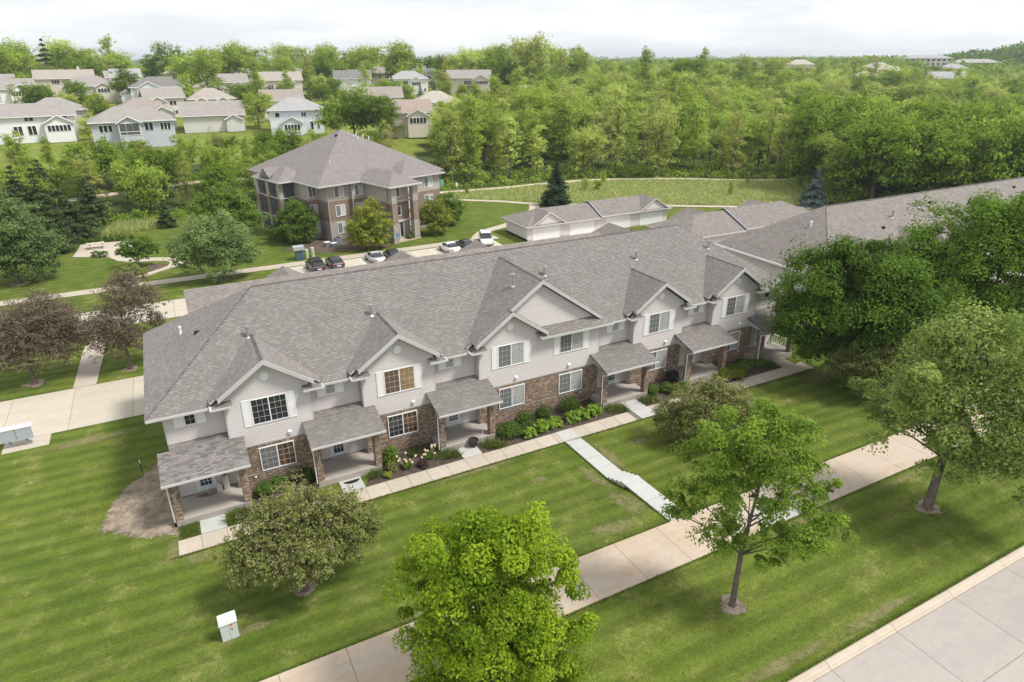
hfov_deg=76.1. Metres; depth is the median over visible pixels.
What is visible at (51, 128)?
window
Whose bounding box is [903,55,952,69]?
office building
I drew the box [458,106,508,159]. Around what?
leafy tree
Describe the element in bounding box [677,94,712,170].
leafy tree
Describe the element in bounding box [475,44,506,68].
leafy tree
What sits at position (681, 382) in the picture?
shrub
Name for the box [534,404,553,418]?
boxwood
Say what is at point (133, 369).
bare soil
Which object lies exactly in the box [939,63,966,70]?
house
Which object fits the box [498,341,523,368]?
window
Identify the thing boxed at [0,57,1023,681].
ground
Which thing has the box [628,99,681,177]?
leafy tree
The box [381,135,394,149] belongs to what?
leafy tree
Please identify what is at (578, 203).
walkway
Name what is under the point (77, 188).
leafy tree
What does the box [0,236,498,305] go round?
sidewalk
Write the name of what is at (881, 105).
leafy tree
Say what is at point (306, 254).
pedestal
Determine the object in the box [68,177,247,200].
gravel path
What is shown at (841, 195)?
undergrowth
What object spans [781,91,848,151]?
leafy tree
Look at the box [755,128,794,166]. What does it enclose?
leafy tree
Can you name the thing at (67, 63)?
leafy tree
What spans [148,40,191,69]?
leafy tree
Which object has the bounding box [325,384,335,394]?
window
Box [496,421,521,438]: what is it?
shrub
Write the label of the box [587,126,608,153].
leafy tree
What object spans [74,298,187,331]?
driveway
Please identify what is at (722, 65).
leafy tree
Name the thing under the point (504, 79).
leafy tree
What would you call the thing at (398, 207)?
window
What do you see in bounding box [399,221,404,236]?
entry door
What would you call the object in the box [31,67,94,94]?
house
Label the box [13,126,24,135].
window
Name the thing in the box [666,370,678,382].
barbecue grill
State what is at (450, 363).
window
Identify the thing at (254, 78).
leafy tree
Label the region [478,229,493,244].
parked car
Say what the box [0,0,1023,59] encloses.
sky
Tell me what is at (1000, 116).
leafy tree
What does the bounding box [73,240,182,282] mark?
patio
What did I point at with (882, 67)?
house
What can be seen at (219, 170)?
leafy tree
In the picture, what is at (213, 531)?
sidewalk
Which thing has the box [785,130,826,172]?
leafy tree
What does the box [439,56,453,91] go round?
leafy tree
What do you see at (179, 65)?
leafy tree
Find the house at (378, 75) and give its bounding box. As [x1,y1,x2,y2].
[367,66,391,85]
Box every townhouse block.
[143,224,804,526]
[714,177,1023,332]
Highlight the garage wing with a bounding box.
[183,223,631,312]
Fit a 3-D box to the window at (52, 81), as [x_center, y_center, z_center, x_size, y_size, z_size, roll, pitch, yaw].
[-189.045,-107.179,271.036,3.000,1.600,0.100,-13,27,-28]
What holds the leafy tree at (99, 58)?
on the ground at (34, 493)
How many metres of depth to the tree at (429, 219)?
103.88 m
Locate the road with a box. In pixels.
[814,558,1023,681]
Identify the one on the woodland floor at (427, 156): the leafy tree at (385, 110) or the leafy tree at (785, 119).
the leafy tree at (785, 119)
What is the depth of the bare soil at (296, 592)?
34.85 m
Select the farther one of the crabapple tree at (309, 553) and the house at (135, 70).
the house at (135, 70)
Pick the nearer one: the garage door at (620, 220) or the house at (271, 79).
the garage door at (620, 220)
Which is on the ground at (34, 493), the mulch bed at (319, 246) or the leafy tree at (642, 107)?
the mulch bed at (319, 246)
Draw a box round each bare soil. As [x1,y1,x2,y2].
[10,281,29,285]
[21,379,44,387]
[97,461,180,539]
[122,365,137,371]
[293,582,317,596]
[719,594,746,614]
[915,499,941,513]
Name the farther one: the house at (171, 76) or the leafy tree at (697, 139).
the house at (171, 76)
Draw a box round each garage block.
[501,194,671,241]
[645,199,808,247]
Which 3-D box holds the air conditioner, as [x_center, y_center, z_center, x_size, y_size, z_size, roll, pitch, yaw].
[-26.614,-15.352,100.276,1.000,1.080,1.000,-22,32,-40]
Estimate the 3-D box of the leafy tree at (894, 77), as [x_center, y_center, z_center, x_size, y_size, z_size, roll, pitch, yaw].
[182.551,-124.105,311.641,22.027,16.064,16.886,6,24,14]
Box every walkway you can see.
[73,327,110,387]
[447,198,819,208]
[472,204,538,237]
[555,428,678,521]
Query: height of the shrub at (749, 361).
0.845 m
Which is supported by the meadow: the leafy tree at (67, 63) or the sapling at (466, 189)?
the sapling at (466, 189)
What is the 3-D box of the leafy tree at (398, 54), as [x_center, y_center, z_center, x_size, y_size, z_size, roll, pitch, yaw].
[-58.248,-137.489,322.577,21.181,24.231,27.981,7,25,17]
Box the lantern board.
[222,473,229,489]
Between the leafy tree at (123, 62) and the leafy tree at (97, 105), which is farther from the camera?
the leafy tree at (123, 62)
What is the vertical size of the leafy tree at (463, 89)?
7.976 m
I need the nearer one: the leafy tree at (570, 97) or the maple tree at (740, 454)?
the maple tree at (740, 454)
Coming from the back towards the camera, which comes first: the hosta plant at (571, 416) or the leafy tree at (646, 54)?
the leafy tree at (646, 54)
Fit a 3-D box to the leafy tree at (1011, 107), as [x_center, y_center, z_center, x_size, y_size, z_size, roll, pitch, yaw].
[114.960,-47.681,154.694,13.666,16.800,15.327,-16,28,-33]
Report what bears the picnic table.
on the patio
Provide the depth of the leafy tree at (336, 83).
266.68 m
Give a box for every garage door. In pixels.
[532,225,559,240]
[570,220,594,234]
[606,214,630,227]
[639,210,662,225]
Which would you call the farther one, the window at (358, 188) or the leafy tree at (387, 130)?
the leafy tree at (387, 130)
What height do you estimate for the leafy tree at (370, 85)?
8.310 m
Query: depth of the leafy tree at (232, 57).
298.11 m
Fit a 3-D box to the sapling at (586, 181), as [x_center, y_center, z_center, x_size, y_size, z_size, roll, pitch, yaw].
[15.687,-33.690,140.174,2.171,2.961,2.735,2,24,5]
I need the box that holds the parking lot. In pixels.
[289,240,500,272]
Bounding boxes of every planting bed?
[253,477,320,506]
[366,443,462,486]
[477,399,628,452]
[637,378,708,405]
[715,358,780,382]
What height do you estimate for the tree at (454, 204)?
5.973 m
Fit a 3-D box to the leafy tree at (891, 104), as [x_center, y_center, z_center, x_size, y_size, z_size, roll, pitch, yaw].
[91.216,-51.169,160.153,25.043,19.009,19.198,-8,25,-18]
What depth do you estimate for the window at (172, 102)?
205.99 m
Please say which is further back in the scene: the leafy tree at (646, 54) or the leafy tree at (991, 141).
the leafy tree at (646, 54)
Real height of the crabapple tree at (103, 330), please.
9.558 m
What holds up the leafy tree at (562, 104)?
on the woodland floor at (427, 156)
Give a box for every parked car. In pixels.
[305,257,325,271]
[325,255,344,268]
[365,251,385,262]
[383,248,398,258]
[438,241,461,252]
[455,238,471,247]
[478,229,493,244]
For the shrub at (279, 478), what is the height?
1.056 m
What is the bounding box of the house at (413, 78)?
[389,71,428,93]
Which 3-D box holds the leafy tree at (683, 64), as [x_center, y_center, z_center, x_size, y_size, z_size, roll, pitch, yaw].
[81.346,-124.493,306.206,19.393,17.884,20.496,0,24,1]
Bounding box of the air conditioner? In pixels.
[333,236,342,244]
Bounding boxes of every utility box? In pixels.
[324,241,330,246]
[331,242,337,246]
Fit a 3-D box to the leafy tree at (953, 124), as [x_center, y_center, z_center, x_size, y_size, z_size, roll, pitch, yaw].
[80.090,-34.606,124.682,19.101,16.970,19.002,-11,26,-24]
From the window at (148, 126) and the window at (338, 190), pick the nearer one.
the window at (338, 190)
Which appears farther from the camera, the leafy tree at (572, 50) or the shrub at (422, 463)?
the leafy tree at (572, 50)
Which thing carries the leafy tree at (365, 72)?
on the ground at (34, 493)
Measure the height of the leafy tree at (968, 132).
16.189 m
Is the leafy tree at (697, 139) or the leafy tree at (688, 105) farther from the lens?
the leafy tree at (688, 105)
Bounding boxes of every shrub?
[112,262,147,279]
[129,208,146,218]
[171,209,187,219]
[255,479,273,496]
[263,225,277,239]
[271,474,289,489]
[275,231,285,241]
[296,467,313,482]
[382,445,398,464]
[383,470,392,477]
[385,461,397,471]
[406,233,413,238]
[417,458,429,468]
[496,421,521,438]
[513,421,528,435]
[648,383,659,394]
[658,381,674,392]
[668,385,681,394]
[676,380,689,387]
[716,367,734,380]
[725,362,736,368]
[731,368,746,380]
[735,362,752,371]
[738,358,755,366]
[753,358,766,367]
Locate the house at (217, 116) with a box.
[177,100,245,132]
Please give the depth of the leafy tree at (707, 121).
175.25 m
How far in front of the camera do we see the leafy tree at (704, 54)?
308.87 m
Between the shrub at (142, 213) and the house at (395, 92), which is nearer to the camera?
the shrub at (142, 213)
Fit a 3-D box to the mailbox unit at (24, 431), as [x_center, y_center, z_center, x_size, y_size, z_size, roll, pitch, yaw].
[-36.066,6.972,48.533,1.040,1.620,0.580,-13,27,-28]
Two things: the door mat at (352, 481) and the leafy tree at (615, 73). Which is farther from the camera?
the leafy tree at (615, 73)
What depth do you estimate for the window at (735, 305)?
59.26 m
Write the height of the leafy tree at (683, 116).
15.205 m
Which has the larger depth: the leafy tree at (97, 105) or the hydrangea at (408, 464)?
the leafy tree at (97, 105)
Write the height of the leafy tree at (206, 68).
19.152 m
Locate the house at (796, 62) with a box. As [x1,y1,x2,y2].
[784,59,814,68]
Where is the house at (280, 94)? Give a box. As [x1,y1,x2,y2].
[251,89,304,120]
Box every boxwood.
[515,410,534,426]
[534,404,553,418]
[558,396,580,411]
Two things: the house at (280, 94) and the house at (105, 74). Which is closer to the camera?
the house at (280, 94)
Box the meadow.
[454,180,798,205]
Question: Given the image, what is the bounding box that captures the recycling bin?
[292,245,304,260]
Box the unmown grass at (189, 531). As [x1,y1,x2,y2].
[179,506,257,539]
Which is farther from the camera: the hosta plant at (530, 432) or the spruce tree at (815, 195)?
the spruce tree at (815, 195)
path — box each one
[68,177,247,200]
[260,389,1020,681]
[440,178,794,192]
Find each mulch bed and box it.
[147,263,166,270]
[281,239,391,253]
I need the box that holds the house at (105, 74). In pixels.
[102,71,111,81]
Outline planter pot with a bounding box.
[468,437,477,447]
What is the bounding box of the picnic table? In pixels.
[86,241,104,247]
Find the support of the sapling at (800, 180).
on the meadow
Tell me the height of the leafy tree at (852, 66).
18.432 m
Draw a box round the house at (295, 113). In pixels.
[266,97,324,135]
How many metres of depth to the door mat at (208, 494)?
42.47 m
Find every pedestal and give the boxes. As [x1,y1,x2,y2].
[304,249,308,258]
[310,247,314,256]
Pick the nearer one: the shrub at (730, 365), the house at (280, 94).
the shrub at (730, 365)
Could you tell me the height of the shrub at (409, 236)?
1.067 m
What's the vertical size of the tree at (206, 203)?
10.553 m
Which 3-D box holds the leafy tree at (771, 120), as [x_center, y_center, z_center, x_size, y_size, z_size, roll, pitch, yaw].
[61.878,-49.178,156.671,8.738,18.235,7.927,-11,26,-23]
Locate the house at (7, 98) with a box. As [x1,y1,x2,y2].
[0,78,56,103]
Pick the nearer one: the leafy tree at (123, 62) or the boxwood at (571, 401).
the boxwood at (571, 401)
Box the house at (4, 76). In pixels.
[0,74,14,78]
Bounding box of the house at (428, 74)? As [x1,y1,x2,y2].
[412,68,436,86]
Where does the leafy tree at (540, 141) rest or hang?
on the woodland floor at (427, 156)
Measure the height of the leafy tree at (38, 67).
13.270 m
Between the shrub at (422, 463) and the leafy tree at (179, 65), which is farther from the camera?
the leafy tree at (179, 65)
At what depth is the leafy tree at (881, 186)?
132.47 m
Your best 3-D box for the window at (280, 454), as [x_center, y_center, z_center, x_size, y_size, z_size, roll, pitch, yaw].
[-15.556,7.612,43.525,2.220,1.760,0.070,-12,26,-25]
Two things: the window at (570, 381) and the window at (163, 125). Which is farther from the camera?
the window at (163, 125)
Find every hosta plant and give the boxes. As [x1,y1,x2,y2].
[522,426,536,438]
[532,418,549,432]
[548,415,562,428]
[564,410,580,424]
[576,406,590,419]
[587,403,602,416]
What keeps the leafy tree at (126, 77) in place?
on the ground at (34, 493)
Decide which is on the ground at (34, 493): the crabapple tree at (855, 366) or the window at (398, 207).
the crabapple tree at (855, 366)
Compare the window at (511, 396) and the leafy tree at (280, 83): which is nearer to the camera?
the window at (511, 396)
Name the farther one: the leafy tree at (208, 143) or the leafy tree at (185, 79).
the leafy tree at (185, 79)
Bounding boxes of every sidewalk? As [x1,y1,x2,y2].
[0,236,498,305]
[178,359,812,555]
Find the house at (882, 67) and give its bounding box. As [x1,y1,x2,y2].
[870,66,899,73]
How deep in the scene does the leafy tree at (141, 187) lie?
116.19 m
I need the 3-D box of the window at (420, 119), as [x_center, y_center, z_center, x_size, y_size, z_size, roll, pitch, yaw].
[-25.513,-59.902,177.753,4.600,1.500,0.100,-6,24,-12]
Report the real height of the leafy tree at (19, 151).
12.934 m
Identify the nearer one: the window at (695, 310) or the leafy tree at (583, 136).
the window at (695, 310)
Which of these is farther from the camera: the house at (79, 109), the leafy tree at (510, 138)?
the house at (79, 109)
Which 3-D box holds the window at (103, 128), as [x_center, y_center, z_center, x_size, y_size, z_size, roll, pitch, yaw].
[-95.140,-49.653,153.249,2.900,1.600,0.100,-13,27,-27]
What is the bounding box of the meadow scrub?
[457,178,800,204]
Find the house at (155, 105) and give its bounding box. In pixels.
[117,98,177,128]
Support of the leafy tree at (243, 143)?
on the woodland floor at (119, 205)
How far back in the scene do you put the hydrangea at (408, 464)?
45.65 m
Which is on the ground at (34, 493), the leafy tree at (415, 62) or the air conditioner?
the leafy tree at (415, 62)
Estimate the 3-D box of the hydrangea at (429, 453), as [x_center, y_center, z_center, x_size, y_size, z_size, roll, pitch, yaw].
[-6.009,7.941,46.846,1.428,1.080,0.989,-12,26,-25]
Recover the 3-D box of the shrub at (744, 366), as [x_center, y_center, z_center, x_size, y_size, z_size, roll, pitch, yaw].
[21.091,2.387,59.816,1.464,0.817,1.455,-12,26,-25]
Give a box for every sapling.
[464,182,468,193]
[581,178,589,188]
[593,179,602,189]
[601,170,606,181]
[728,181,733,193]
[796,177,803,185]
[799,181,808,195]
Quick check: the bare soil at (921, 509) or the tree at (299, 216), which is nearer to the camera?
the bare soil at (921, 509)
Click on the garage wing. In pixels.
(197, 298)
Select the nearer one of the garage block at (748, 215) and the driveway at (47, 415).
the driveway at (47, 415)
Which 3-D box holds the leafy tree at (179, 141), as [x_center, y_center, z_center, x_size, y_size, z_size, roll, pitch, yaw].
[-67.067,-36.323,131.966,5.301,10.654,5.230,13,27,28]
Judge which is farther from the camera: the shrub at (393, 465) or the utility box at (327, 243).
the utility box at (327, 243)
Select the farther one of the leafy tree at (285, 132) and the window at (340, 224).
the leafy tree at (285, 132)
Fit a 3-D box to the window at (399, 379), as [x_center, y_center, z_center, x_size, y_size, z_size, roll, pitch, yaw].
[-7.876,2.733,45.814,2.220,1.830,0.070,-12,26,-25]
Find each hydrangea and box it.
[395,452,416,468]
[421,443,435,459]
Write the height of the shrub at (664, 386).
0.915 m
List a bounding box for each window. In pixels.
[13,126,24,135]
[23,117,33,121]
[27,126,37,134]
[46,124,71,131]
[51,80,59,83]
[97,88,109,92]
[98,125,112,132]
[143,122,153,130]
[159,122,171,129]
[169,100,176,104]
[183,414,196,425]
[249,392,288,424]
[258,440,296,470]
[284,124,300,129]
[307,186,316,197]
[310,204,318,214]
[313,221,320,232]
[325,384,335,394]
[333,185,343,197]
[335,204,345,216]
[337,222,347,233]
[353,183,362,195]
[355,202,364,212]
[383,365,414,394]
[387,410,418,437]
[396,188,399,196]
[397,205,401,215]
[409,117,426,123]
[423,176,432,187]
[424,194,432,204]
[445,358,453,367]
[464,80,470,84]
[474,81,487,83]
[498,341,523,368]
[499,383,524,409]
[558,369,581,393]
[559,331,583,353]
[612,323,618,331]
[648,310,670,334]
[649,348,666,370]
[693,305,699,313]
[725,294,745,316]
[727,330,740,350]
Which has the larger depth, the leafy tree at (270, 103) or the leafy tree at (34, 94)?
the leafy tree at (34, 94)
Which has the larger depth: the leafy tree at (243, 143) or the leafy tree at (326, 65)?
the leafy tree at (326, 65)
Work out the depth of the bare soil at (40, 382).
57.78 m
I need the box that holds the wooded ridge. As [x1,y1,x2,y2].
[914,41,1023,65]
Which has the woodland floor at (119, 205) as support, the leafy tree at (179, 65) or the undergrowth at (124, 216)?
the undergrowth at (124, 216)
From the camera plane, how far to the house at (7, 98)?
220.60 m
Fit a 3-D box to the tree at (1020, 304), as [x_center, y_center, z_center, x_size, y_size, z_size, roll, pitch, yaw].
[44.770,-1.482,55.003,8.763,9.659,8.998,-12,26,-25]
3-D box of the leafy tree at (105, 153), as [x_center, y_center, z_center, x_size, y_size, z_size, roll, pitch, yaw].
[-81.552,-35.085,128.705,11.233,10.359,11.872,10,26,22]
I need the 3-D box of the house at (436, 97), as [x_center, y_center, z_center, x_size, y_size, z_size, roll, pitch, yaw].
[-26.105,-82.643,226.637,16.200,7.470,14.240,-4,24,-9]
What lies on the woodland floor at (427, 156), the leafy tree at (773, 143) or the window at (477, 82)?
the leafy tree at (773, 143)
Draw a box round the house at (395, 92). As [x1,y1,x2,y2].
[345,86,403,99]
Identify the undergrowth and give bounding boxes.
[83,185,446,227]
[439,156,919,203]
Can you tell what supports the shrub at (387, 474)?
on the planting bed at (432, 463)
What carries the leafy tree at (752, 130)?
on the woodland floor at (427, 156)
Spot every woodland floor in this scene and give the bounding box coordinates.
[0,164,257,235]
[413,131,920,204]
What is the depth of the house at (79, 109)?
181.10 m
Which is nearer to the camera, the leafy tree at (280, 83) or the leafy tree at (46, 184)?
the leafy tree at (46, 184)
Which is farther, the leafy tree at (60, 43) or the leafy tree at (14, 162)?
the leafy tree at (60, 43)
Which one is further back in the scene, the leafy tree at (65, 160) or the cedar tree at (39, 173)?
the leafy tree at (65, 160)
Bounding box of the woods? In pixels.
[14,54,1023,74]
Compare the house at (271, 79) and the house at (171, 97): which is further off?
the house at (271, 79)
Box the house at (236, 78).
[192,73,250,93]
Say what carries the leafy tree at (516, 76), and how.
on the ground at (34, 493)
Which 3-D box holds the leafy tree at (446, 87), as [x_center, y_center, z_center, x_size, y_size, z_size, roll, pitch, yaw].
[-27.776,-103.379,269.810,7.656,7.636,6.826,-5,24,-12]
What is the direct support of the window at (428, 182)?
in the apartment building at (334, 178)
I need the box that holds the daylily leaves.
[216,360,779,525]
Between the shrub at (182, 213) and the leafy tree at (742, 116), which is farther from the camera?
the leafy tree at (742, 116)
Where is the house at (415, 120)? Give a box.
[377,99,432,137]
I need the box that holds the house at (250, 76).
[232,68,254,80]
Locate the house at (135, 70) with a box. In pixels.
[108,68,141,94]
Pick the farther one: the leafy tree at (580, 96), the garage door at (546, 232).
the leafy tree at (580, 96)
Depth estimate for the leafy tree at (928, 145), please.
117.39 m
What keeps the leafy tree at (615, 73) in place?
on the ground at (34, 493)
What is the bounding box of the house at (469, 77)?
[446,70,490,92]
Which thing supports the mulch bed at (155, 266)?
on the ground at (34, 493)
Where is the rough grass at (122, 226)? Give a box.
[100,213,195,236]
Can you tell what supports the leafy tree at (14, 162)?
on the woodland floor at (119, 205)
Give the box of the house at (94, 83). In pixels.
[59,76,121,103]
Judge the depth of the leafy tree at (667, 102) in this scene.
185.26 m
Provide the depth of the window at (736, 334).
60.89 m
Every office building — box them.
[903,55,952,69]
[952,59,1002,66]
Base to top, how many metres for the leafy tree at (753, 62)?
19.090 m
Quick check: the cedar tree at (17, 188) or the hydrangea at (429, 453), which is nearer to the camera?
the hydrangea at (429, 453)
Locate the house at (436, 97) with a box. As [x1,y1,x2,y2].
[415,91,452,114]
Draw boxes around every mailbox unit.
[0,426,16,447]
[13,422,34,444]
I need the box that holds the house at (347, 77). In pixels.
[328,70,371,96]
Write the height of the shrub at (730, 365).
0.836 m
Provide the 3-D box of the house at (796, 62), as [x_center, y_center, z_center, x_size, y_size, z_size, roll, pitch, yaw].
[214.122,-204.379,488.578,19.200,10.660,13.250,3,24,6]
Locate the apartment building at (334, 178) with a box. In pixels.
[247,129,444,243]
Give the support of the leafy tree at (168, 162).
on the woodland floor at (119, 205)
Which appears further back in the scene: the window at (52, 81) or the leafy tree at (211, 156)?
the window at (52, 81)
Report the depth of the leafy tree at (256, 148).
145.76 m
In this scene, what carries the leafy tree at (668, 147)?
on the woodland floor at (427, 156)
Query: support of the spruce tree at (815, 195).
on the ground at (34, 493)
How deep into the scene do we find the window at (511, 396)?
50.98 m
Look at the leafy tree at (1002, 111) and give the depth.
141.82 m
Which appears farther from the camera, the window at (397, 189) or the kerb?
the window at (397, 189)
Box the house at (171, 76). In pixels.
[163,69,189,87]
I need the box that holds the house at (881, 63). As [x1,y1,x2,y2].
[863,62,890,69]
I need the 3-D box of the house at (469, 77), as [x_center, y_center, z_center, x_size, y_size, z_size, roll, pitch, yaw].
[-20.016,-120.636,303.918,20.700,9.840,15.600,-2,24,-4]
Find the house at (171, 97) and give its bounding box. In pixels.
[139,87,185,116]
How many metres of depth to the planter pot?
48.09 m
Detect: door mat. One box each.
[197,490,217,496]
[344,478,359,483]
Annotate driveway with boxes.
[0,375,143,454]
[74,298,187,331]
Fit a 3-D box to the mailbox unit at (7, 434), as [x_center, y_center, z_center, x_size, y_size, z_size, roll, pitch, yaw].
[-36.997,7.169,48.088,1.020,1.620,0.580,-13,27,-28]
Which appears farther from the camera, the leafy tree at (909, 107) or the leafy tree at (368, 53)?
the leafy tree at (368, 53)
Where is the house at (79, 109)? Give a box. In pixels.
[36,97,87,128]
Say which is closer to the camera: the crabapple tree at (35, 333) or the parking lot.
the crabapple tree at (35, 333)
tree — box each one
[0,36,56,77]
[0,44,29,77]
[0,133,18,164]
[0,163,56,203]
[0,190,73,284]
[0,285,94,384]
[1,130,42,179]
[1,165,44,234]
[3,136,26,169]
[4,84,22,103]
[7,52,36,77]
[15,80,55,102]
[19,165,76,196]
[21,60,60,75]
[22,167,80,251]
[30,159,76,215]
[35,38,54,69]
[36,32,79,68]
[38,136,59,170]
[46,44,107,75]
[55,153,78,177]
[55,190,99,241]
[57,91,79,103]
[59,133,129,188]
[60,161,106,195]
[61,79,90,103]
[70,148,113,213]
[71,268,172,369]
[72,48,97,72]
[73,51,118,77]
[74,91,115,126]
[74,114,92,140]
[76,176,116,226]
[96,33,117,63]
[102,49,138,69]
[104,64,140,96]
[106,155,139,204]
[109,150,147,184]
[110,156,178,213]
[114,235,160,267]
[117,138,151,156]
[120,148,134,158]
[132,139,151,156]
[133,147,190,198]
[139,51,165,77]
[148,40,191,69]
[148,147,172,165]
[153,199,178,229]
[160,208,266,283]
[164,49,212,83]
[169,133,192,186]
[174,160,193,203]
[175,70,195,101]
[176,136,200,162]
[183,179,272,231]
[185,47,226,91]
[187,158,246,199]
[192,143,241,181]
[195,37,251,74]
[201,139,212,163]
[205,127,224,168]
[211,134,239,155]
[212,469,385,592]
[222,40,271,75]
[224,82,255,103]
[227,149,278,194]
[236,136,255,168]
[240,91,274,127]
[245,55,273,74]
[248,69,264,98]
[248,131,271,149]
[249,76,265,92]
[249,146,261,159]
[250,140,290,160]
[260,93,278,128]
[265,127,303,153]
[267,196,321,243]
[268,41,293,71]
[268,41,302,68]
[272,52,307,72]
[275,127,287,150]
[277,80,292,88]
[280,70,294,88]
[293,39,339,62]
[299,49,317,89]
[299,50,349,81]
[305,129,330,140]
[307,65,315,82]
[308,74,328,90]
[309,46,340,84]
[309,81,332,104]
[310,84,379,133]
[325,77,342,96]
[336,42,379,77]
[342,195,396,249]
[350,90,404,141]
[355,60,371,86]
[358,82,375,86]
[359,43,381,65]
[360,132,375,141]
[364,128,382,143]
[366,35,417,75]
[377,77,403,86]
[377,120,394,145]
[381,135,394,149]
[381,501,599,681]
[401,84,417,98]
[404,49,423,70]
[417,84,423,97]
[418,193,455,235]
[421,55,445,67]
[423,110,460,142]
[425,99,464,176]
[432,53,463,73]
[435,81,451,92]
[435,107,466,185]
[437,191,468,224]
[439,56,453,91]
[440,51,474,68]
[448,97,461,115]
[449,45,485,69]
[454,83,470,96]
[454,92,481,171]
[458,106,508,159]
[468,81,488,117]
[469,41,497,66]
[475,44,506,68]
[477,43,522,77]
[477,89,514,119]
[483,73,505,98]
[489,113,525,178]
[492,96,510,147]
[500,76,510,85]
[502,82,517,98]
[503,29,556,82]
[503,83,556,115]
[506,40,553,78]
[510,65,531,117]
[513,85,550,103]
[513,106,556,157]
[517,109,543,168]
[525,105,557,153]
[526,124,551,178]
[530,79,542,95]
[536,160,572,207]
[542,44,568,69]
[542,95,579,168]
[550,49,584,72]
[550,94,583,109]
[551,49,567,72]
[555,46,583,63]
[563,123,611,175]
[569,88,592,101]
[570,91,613,128]
[575,44,585,70]
[578,50,595,70]
[583,54,596,68]
[584,91,612,106]
[584,110,610,169]
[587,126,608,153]
[597,106,615,148]
[602,98,633,175]
[606,69,632,82]
[609,103,642,167]
[611,118,647,140]
[612,108,640,156]
[613,101,647,111]
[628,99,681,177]
[632,45,655,81]
[637,97,682,116]
[643,90,671,153]
[645,100,691,158]
[651,370,770,443]
[653,120,678,168]
[659,398,859,607]
[660,72,683,107]
[666,56,705,76]
[670,123,701,165]
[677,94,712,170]
[681,103,707,120]
[685,114,725,152]
[695,126,728,167]
[697,47,711,77]
[704,60,736,78]
[710,110,750,134]
[711,113,771,170]
[720,103,748,176]
[727,127,759,166]
[734,51,780,78]
[751,129,768,159]
[752,95,792,170]
[754,229,976,385]
[755,104,785,119]
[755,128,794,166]
[761,112,794,177]
[761,123,793,161]
[763,55,791,74]
[776,104,863,185]
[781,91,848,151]
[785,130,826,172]
[786,83,898,172]
[791,93,829,115]
[794,168,829,208]
[807,114,892,189]
[810,129,875,195]
[815,106,916,194]
[817,94,900,117]
[825,337,927,399]
[828,110,944,198]
[842,86,898,105]
[845,106,927,190]
[846,295,1023,510]
[847,57,861,82]
[854,112,968,194]
[868,55,883,89]
[868,92,928,118]
[873,63,918,87]
[882,104,956,184]
[885,129,987,194]
[888,93,935,121]
[888,114,972,184]
[888,187,1023,360]
[902,93,985,115]
[908,115,979,191]
[915,97,999,138]
[928,111,1023,185]
[931,118,1023,186]
[953,105,1023,162]
[955,101,1023,123]
[958,126,1023,181]
[968,106,1023,127]
[970,104,1023,117]
[974,99,1017,113]
[981,102,1023,115]
[992,266,1023,340]
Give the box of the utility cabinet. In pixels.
[217,610,239,641]
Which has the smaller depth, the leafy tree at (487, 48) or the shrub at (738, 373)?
the shrub at (738, 373)
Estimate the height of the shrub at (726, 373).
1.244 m
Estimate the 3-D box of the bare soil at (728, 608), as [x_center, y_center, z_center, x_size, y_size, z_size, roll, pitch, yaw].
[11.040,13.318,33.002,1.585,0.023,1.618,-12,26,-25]
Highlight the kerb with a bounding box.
[788,546,1023,681]
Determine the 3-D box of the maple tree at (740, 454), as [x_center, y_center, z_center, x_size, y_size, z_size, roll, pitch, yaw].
[11.346,8.053,30.771,8.827,11.749,4.771,9,25,20]
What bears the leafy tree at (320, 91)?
on the ground at (34, 493)
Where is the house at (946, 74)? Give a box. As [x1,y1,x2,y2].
[923,71,967,80]
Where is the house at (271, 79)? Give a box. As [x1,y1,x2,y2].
[250,71,302,89]
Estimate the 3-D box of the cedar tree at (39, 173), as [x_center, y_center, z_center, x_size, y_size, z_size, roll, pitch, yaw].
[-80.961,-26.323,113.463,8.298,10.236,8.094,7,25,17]
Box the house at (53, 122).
[0,102,79,144]
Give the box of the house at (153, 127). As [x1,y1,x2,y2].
[87,106,177,148]
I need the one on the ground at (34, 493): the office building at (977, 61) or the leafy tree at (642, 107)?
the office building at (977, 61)
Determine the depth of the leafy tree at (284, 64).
314.76 m
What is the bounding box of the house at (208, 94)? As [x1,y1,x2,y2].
[185,88,236,100]
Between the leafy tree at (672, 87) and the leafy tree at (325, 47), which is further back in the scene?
the leafy tree at (325, 47)
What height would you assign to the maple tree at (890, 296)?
13.466 m
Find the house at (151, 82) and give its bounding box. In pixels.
[119,76,185,102]

